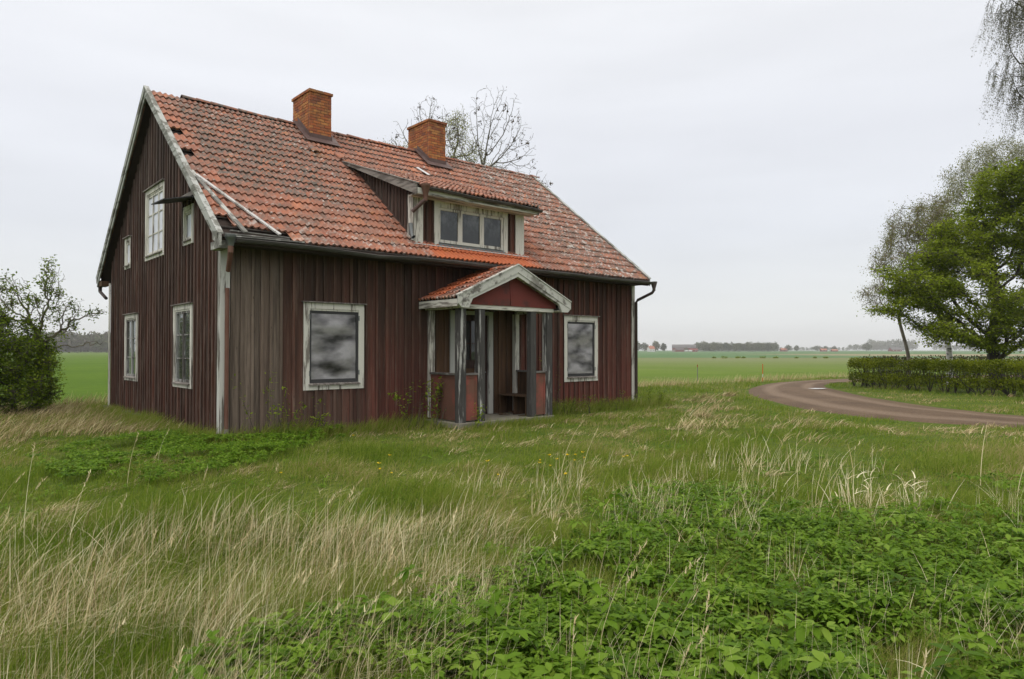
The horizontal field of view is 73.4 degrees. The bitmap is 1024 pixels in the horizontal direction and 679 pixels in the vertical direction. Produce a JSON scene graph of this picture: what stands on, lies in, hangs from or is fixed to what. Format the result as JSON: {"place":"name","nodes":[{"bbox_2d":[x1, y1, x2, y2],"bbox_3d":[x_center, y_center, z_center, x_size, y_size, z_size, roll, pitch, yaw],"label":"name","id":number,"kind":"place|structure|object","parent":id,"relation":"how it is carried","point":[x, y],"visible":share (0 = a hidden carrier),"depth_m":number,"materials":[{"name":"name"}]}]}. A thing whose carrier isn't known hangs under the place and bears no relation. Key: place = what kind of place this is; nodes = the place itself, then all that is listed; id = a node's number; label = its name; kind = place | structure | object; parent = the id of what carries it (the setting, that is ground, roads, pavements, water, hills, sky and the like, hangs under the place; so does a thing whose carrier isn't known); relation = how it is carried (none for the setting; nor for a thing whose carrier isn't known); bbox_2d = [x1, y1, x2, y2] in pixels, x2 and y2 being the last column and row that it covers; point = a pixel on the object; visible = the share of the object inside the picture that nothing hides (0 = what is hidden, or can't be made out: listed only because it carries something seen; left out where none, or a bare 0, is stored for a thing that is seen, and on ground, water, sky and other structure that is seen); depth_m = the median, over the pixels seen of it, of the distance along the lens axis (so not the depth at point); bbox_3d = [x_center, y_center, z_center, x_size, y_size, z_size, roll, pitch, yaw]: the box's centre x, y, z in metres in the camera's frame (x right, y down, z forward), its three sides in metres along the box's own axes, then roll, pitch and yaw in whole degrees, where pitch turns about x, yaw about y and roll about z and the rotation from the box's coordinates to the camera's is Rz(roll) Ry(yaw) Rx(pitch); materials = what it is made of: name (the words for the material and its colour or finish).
{"place":"outdoors","nodes":[
{"label":"outdoors","id":0,"kind":"place"},
{"bbox_2d":[0,371,1023,678],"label":"dry grass","id":1,"kind":"structure","parent":0,"point":[390,547],"depth_m":5.14,"materials":[{"name":"plant"}]},
{"bbox_2d":[0,350,1023,678],"bbox_3d":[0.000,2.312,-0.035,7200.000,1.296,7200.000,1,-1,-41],"label":"ground","id":2,"kind":"structure","parent":0,"point":[86,372],"depth_m":11.98,"materials":[{"name":"green plant"}]},
{"bbox_2d":[0,300,69,414],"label":"leafy shrub","id":3,"kind":"object","parent":2,"relation":"on","point":[19,368],"visible":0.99,"depth_m":18.17,"materials":[{"name":"green plant"}]},
{"bbox_2d":[0,254,106,410],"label":"gnarled tree","id":4,"kind":"object","parent":2,"relation":"on","point":[43,281],"visible":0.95,"depth_m":18.87,"materials":[{"name":"green plant"}]},
{"bbox_2d":[0,331,110,352],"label":"woodland","id":5,"kind":"object","parent":2,"relation":"on","point":[75,339],"visible":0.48,"depth_m":642.02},
{"bbox_2d":[22,424,345,486],"bbox_3d":[-5.151,1.777,11.394,4.197,0.297,5.720,0,-1,1],"label":"ground elder","id":6,"kind":"object","parent":2,"relation":"on","point":[98,455],"visible":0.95,"depth_m":10.62,"materials":[{"name":"green plant"}]},
{"bbox_2d":[230,372,274,436],"bbox_3d":[-4.808,1.204,12.862,0.852,1.492,0.356,0,-1,-28],"label":"elder sapling","id":7,"kind":"object","parent":2,"relation":"on","point":[270,412],"visible":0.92,"depth_m":13.01,"materials":[{"name":"green plant"}]},
{"bbox_2d":[270,381,306,431],"bbox_3d":[-4.304,1.377,13.176,0.382,1.164,0.777,0,-1,29],"label":"elder sapling","id":8,"kind":"object","parent":2,"relation":"on","point":[287,417],"visible":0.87,"depth_m":13.20,"materials":[{"name":"green plant"}]},
{"bbox_2d":[310,397,333,434],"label":"elder sapling","id":9,"kind":"object","parent":2,"relation":"on","point":[319,418],"visible":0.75,"depth_m":13.61,"materials":[{"name":"green plant"}]},
{"bbox_2d":[65,388,684,443],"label":"wall grass","id":10,"kind":"structure","parent":2,"relation":"on","point":[372,426],"depth_m":14.95,"materials":[{"name":"green plant"}]},
{"bbox_2d":[96,85,656,435],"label":"wooden house","id":11,"kind":"structure","parent":2,"relation":"on","point":[367,280],"depth_m":15.67,"materials":[{"name":"wood"}]},
{"bbox_2d":[122,235,131,269],"bbox_3d":[-10.149,-2.290,18.160,0.130,0.846,0.720,1,-1,-41],"label":"window","id":12,"kind":"structure","parent":11,"relation":"in","point":[128,238],"depth_m":18.24,"materials":[{"name":"white paint"}]},
{"bbox_2d":[122,312,137,381],"bbox_3d":[-9.897,0.195,17.838,0.130,1.746,1.360,1,-1,-41],"label":"window","id":13,"kind":"structure","parent":11,"relation":"in","point":[131,319],"depth_m":17.84,"materials":[{"name":"white paint"}]},
{"bbox_2d":[143,178,164,260],"bbox_3d":[-8.442,-2.779,16.233,0.130,1.726,1.720,1,-1,-41],"label":"window","id":14,"kind":"structure","parent":11,"relation":"in","point":[154,214],"depth_m":16.33,"materials":[{"name":"white paint"}]},
{"bbox_2d":[170,302,192,388],"bbox_3d":[-6.960,0.130,14.509,0.130,1.776,1.360,1,-1,-41],"label":"window","id":15,"kind":"structure","parent":11,"relation":"in","point":[182,314],"depth_m":14.51,"materials":[{"name":"grey glass"}]},
{"bbox_2d":[182,203,193,245],"bbox_3d":[-6.731,-2.380,14.295,0.120,0.810,0.640,1,-1,-41],"label":"window","id":16,"kind":"structure","parent":11,"relation":"in","point":[188,211],"depth_m":14.35,"materials":[{"name":"white paint"}]},
{"bbox_2d":[189,169,247,232],"bbox_3d":[-5.641,-2.668,13.154,1.877,1.458,0.088,-1,-1,35],"label":"loose board","id":17,"kind":"object","parent":11,"relation":"on","point":[224,207],"visible":1,"depth_m":13.06,"materials":[{"name":"grey wood"}]},
{"bbox_2d":[195,173,280,234],"bbox_3d":[-5.332,-2.635,13.333,1.923,1.317,0.075,0,-1,15],"label":"loose board","id":18,"kind":"object","parent":11,"relation":"on","point":[238,204],"visible":1,"depth_m":13.31,"materials":[{"name":"grey wood"}]},
{"bbox_2d":[307,144,319,152],"bbox_3d":[-5.040,-4.859,17.465,0.282,0.259,0.176,-1,-1,37],"label":"loose tile","id":19,"kind":"object","parent":11,"relation":"on","point":[312,147],"visible":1,"depth_m":17.44,"materials":[{"name":"ceramic"}]},
{"bbox_2d":[301,301,366,390],"bbox_3d":[-3.683,0.131,14.270,1.440,1.806,0.116,1,-1,-41],"label":"window","id":20,"kind":"structure","parent":11,"relation":"in","point":[333,340],"depth_m":14.27,"materials":[{"name":"grey glass"}]},
{"bbox_2d":[334,151,345,159],"bbox_3d":[-4.464,-4.774,17.838,0.282,0.259,0.176,-1,-1,37],"label":"loose tile","id":21,"kind":"object","parent":11,"relation":"on","point":[338,154],"visible":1,"depth_m":17.80,"materials":[{"name":"ceramic"}]},
{"bbox_2d":[450,310,492,413],"bbox_3d":[-0.990,0.571,16.692,1.310,2.520,0.095,1,-1,-41],"label":"door","id":22,"kind":"structure","parent":11,"relation":"in","point":[470,315],"depth_m":16.81,"materials":[{"name":"wood"}]},
{"bbox_2d":[493,411,524,415],"bbox_3d":[-0.093,1.798,16.720,0.636,0.070,0.749,0,-1,-18],"label":"board scrap","id":23,"kind":"object","parent":11,"relation":"on","point":[507,414],"visible":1,"depth_m":16.68,"materials":[{"name":"grey wood"}]},
{"bbox_2d":[562,314,599,381],"bbox_3d":[1.939,0.246,19.234,1.460,1.846,0.124,1,-1,-41],"label":"window","id":24,"kind":"structure","parent":11,"relation":"in","point":[580,336],"depth_m":19.25,"materials":[{"name":"grey glass"}]},
{"bbox_2d":[387,382,415,421],"bbox_3d":[-2.348,1.446,14.844,0.596,1.039,0.408,1,-1,-41],"label":"elder sapling","id":25,"kind":"object","parent":2,"relation":"on","point":[396,397],"visible":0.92,"depth_m":14.90,"materials":[{"name":"green plant"}]},
{"bbox_2d":[408,393,445,427],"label":"rose stems","id":26,"kind":"object","parent":2,"relation":"on","point":[423,418],"visible":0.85,"depth_m":14.90,"materials":[{"name":"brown plant"}]},
{"bbox_2d":[391,97,463,149],"bbox_3d":[-3.830,-4.361,31.024,3.223,13.442,1.875,0,-1,-17],"label":"ash tree","id":27,"kind":"object","parent":2,"relation":"on","point":[396,136],"visible":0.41,"depth_m":31.06,"materials":[{"name":"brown plant"}]},
{"bbox_2d":[419,376,443,424],"bbox_3d":[-1.788,1.389,15.224,0.646,1.159,0.353,1,-1,-41],"label":"elder sapling","id":28,"kind":"object","parent":2,"relation":"on","point":[438,389],"visible":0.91,"depth_m":15.27,"materials":[{"name":"green plant"}]},
{"bbox_2d":[383,105,503,168],"bbox_3d":[-3.927,-4.788,35.115,7.476,14.389,2.426,0,-1,-2],"label":"willow tree","id":29,"kind":"object","parent":2,"relation":"on","point":[462,133],"visible":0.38,"depth_m":35.04,"materials":[{"name":"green plant"}]},
{"bbox_2d":[472,404,486,427],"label":"elder sapling","id":30,"kind":"object","parent":2,"relation":"on","point":[480,416],"visible":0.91,"depth_m":14.89,"materials":[{"name":"green plant"}]},
{"bbox_2d":[446,85,537,171],"bbox_3d":[-0.952,-4.362,30.054,4.130,13.389,2.489,0,-1,-17],"label":"ash tree","id":31,"kind":"object","parent":2,"relation":"on","point":[488,137],"visible":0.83,"depth_m":30.08,"materials":[{"name":"grey plant"}]},
{"bbox_2d":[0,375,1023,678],"bbox_3d":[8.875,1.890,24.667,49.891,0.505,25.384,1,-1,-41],"label":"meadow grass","id":32,"kind":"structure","parent":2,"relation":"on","point":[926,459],"depth_m":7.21,"materials":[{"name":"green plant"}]},
{"bbox_2d":[0,406,1023,659],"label":"lawn weeds","id":33,"kind":"object","parent":2,"relation":"on","point":[486,494],"visible":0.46,"depth_m":8.82,"materials":[{"name":"green plant"}]},
{"bbox_2d":[166,482,1023,678],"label":"pale leaf plants","id":34,"kind":"object","parent":2,"relation":"on","point":[730,666],"visible":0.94,"depth_m":3.63,"materials":[{"name":"green plant"}]},
{"bbox_2d":[554,390,638,413],"bbox_3d":[2.102,1.706,18.511,4.210,0.609,0.662,1,-1,-44],"label":"bramble","id":35,"kind":"object","parent":2,"relation":"on","point":[589,407],"visible":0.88,"depth_m":18.60,"materials":[{"name":"green plant"}]},
{"bbox_2d":[173,478,1023,678],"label":"ground elder","id":36,"kind":"object","parent":2,"relation":"on","point":[825,607],"visible":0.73,"depth_m":4.20,"materials":[{"name":"green plant"}]},
{"bbox_2d":[641,342,648,350],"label":"tree","id":37,"kind":"object","parent":2,"relation":"on","point":[644,347],"visible":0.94,"depth_m":998.09,"materials":[{"name":"grey plant"}]},
{"bbox_2d":[647,345,654,351],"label":"cottage","id":38,"kind":"structure","parent":2,"relation":"on","point":[650,348],"depth_m":982.56,"materials":[{"name":"brick"}]},
{"bbox_2d":[652,341,659,350],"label":"tree","id":39,"kind":"object","parent":2,"relation":"on","point":[656,344],"visible":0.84,"depth_m":998.22,"materials":[{"name":"grey plant"}]},
{"bbox_2d":[644,385,667,405],"bbox_3d":[4.325,1.654,20.662,0.974,0.763,0.344,1,-1,-41],"label":"bramble","id":40,"kind":"object","parent":2,"relation":"on","point":[661,394],"visible":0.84,"depth_m":20.73,"materials":[{"name":"green plant"}]},
{"bbox_2d":[660,343,666,351],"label":"tree","id":41,"kind":"object","parent":2,"relation":"on","point":[663,346],"visible":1,"depth_m":998.70,"materials":[{"name":"grey plant"}]},
{"bbox_2d":[672,344,695,351],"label":"barn","id":42,"kind":"structure","parent":2,"relation":"on","point":[678,347],"depth_m":994.74,"materials":[{"name":"white"}]},
{"bbox_2d":[696,341,778,351],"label":"woodland","id":43,"kind":"object","parent":2,"relation":"on","point":[746,346],"visible":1,"depth_m":1023.44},
{"bbox_2d":[820,465,883,516],"bbox_3d":[3.569,1.584,7.216,1.273,0.505,0.641,1,-1,-41],"label":"reed clump","id":44,"kind":"object","parent":2,"relation":"on","point":[847,483],"visible":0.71,"depth_m":7.34,"materials":[{"name":"plant"}]},
{"bbox_2d":[861,343,872,350],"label":"tree","id":45,"kind":"object","parent":2,"relation":"on","point":[866,347],"visible":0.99,"depth_m":1148.12,"materials":[{"name":"grey plant"}]},
{"bbox_2d":[888,347,901,350],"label":"cottage","id":46,"kind":"structure","parent":2,"relation":"on","point":[894,349],"depth_m":1196.50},
{"bbox_2d":[840,628,953,678],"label":"reed clump","id":47,"kind":"object","parent":2,"relation":"on","point":[901,660],"visible":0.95,"depth_m":3.11,"materials":[{"name":"plant"}]},
{"bbox_2d":[778,339,1020,350],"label":"distant woodland","id":48,"kind":"object","parent":2,"relation":"on","point":[881,345],"visible":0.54,"depth_m":1921.15,"materials":[{"name":"plant"}]},
{"bbox_2d":[852,186,967,385],"bbox_3d":[18.154,-2.367,31.055,4.461,9.387,4.187,1,-1,-41],"label":"birch tree","id":49,"kind":"object","parent":2,"relation":"on","point":[889,241],"visible":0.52,"depth_m":30.95,"materials":[{"name":"green plant"}]},
{"bbox_2d":[878,470,964,513],"bbox_3d":[4.162,1.612,7.207,0.901,0.444,0.709,0,-1,-25],"label":"reed clump","id":50,"kind":"object","parent":2,"relation":"on","point":[915,498],"visible":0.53,"depth_m":7.16,"materials":[{"name":"plant"}]},
{"bbox_2d":[847,354,1023,395],"bbox_3d":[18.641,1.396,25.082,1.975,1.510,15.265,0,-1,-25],"label":"hedge","id":51,"kind":"object","parent":2,"relation":"on","point":[924,366],"visible":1,"depth_m":27.21,"materials":[{"name":"green plant"}]},
{"bbox_2d":[856,156,1023,389],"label":"maple tree","id":52,"kind":"object","parent":2,"relation":"on","point":[979,258],"visible":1,"depth_m":28.29,"materials":[{"name":"green plant"}]},
{"bbox_2d":[913,134,1023,384],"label":"birch tree","id":53,"kind":"object","parent":2,"relation":"on","point":[987,153],"visible":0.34,"depth_m":32.85,"materials":[{"name":"green plant"}]},
{"bbox_2d":[949,470,1023,494],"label":"ground elder","id":54,"kind":"object","parent":2,"relation":"on","point":[998,483],"visible":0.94,"depth_m":8.21,"materials":[{"name":"green plant"}]},
{"bbox_2d":[958,481,1023,518],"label":"reed clump","id":55,"kind":"object","parent":2,"relation":"on","point":[1002,502],"visible":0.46,"depth_m":7.01,"materials":[{"name":"plant"}]},
{"bbox_2d":[970,0,1023,165],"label":"weeping birch","id":56,"kind":"object","parent":2,"relation":"on","point":[1015,10],"visible":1,"depth_m":27.35,"materials":[{"name":"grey plant"}]},
{"bbox_2d":[0,0,1023,350],"label":"sky","id":57,"kind":"structure","parent":0,"point":[747,157],"materials":[{"name":"white"}]},
{"bbox_2d":[748,375,1023,427],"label":"road","id":58,"kind":"structure","parent":0,"point":[801,394],"depth_m":20.19,"materials":[{"name":"brown gravel"}]}
]}

